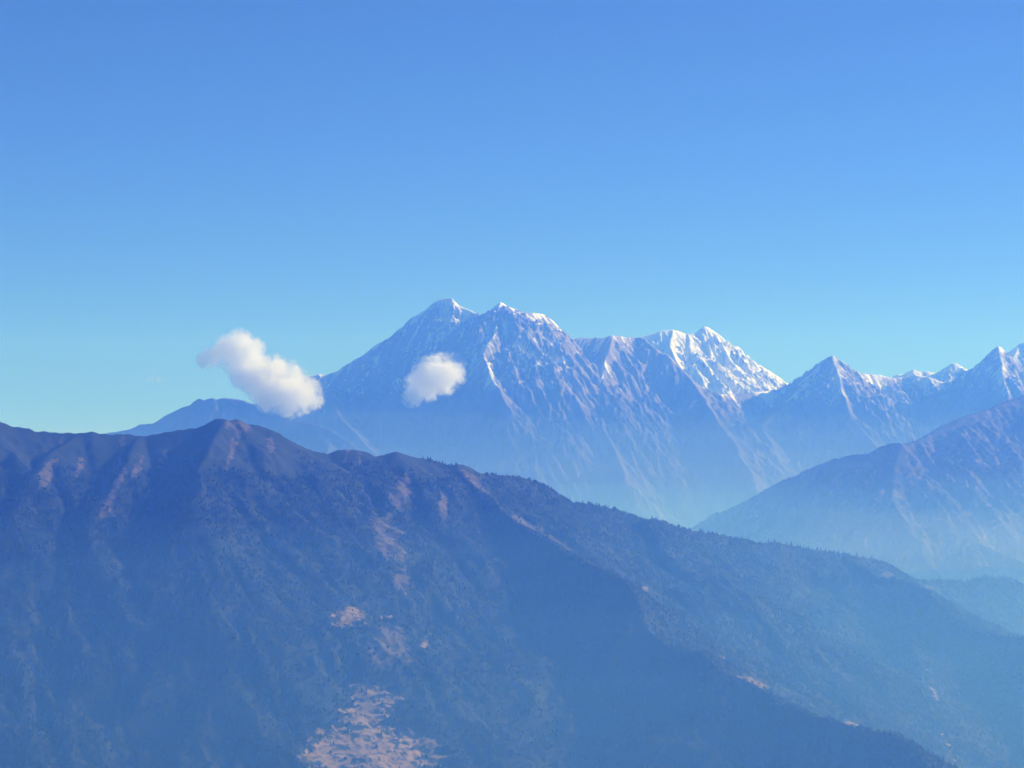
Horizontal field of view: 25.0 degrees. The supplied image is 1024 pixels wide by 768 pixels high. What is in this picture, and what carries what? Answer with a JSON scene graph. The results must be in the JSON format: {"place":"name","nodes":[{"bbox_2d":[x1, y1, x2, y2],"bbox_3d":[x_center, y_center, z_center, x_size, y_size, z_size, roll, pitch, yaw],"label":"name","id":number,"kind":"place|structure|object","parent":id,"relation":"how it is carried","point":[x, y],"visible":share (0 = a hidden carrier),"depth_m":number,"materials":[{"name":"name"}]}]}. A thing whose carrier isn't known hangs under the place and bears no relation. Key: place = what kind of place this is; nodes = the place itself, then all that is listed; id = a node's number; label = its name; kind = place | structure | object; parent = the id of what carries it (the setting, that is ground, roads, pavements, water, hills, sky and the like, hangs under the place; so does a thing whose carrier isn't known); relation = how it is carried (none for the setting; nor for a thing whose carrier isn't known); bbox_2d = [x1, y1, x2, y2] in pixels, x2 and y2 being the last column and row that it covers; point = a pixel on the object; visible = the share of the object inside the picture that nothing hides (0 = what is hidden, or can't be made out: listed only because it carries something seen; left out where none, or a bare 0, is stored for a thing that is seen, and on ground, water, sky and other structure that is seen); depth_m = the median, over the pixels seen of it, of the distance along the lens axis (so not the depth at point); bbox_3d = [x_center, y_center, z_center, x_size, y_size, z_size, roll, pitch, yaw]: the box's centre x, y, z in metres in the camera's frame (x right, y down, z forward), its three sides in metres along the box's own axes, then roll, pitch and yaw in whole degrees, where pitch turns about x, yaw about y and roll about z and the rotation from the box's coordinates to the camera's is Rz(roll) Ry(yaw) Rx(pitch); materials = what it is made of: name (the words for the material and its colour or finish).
{"place":"outdoors","nodes":[
{"label":"outdoors","id":0,"kind":"place"},
{"bbox_2d":[105,398,360,453],"bbox_3d":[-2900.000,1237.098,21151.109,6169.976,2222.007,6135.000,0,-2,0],"label":"mountain","id":1,"kind":"structure","parent":0,"point":[197,413],"depth_m":21028.64,"materials":[{"name":"bare rock"},{"name":"dry grass"}]},
{"bbox_2d":[0,419,1023,767],"bbox_3d":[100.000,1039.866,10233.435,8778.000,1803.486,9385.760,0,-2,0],"label":"hill","id":2,"kind":"structure","parent":0,"point":[224,445],"depth_m":8209.62,"materials":[{"name":"plant"}]},
{"bbox_2d":[0,450,1023,767],"bbox_3d":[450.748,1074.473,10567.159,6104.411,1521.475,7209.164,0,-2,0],"label":"woods","id":3,"kind":"object","parent":2,"relation":"on","point":[546,516],"visible":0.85,"depth_m":8382.58,"materials":[{"name":"green plant"}]},
{"bbox_2d":[0,0,1023,433],"label":"sky","id":4,"kind":"structure","parent":0,"point":[244,200],"materials":[{"name":"blue"}]},
{"bbox_2d":[257,298,1023,528],"bbox_3d":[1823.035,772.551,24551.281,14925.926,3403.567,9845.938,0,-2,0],"label":"mountain","id":5,"kind":"structure","parent":0,"point":[641,427],"depth_m":23705.27,"materials":[{"name":"blue stone"}]},
{"bbox_2d":[639,326,787,394],"bbox_3d":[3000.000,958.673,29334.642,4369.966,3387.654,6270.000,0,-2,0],"label":"mountain","id":6,"kind":"structure","parent":0,"point":[707,358],"depth_m":28744.65,"materials":[{"name":"white snow"}]},
{"bbox_2d":[690,396,1023,582],"bbox_3d":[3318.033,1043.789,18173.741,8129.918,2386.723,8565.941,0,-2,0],"label":"hill","id":7,"kind":"structure","parent":0,"point":[944,502],"depth_m":16997.83,"materials":[{"name":"blue stone"}]},
{"bbox_2d":[892,363,966,381],"bbox_3d":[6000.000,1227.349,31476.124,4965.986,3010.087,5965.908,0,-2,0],"label":"mountain","id":8,"kind":"structure","parent":0,"point":[950,372],"depth_m":31196.81,"materials":[{"name":"white snow"}]},
{"bbox_2d":[1008,342,1023,365],"bbox_3d":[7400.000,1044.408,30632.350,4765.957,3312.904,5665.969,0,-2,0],"label":"mountain","id":9,"kind":"structure","parent":0,"point":[1016,353],"depth_m":30328.50,"materials":[{"name":"white snow"}]}
]}

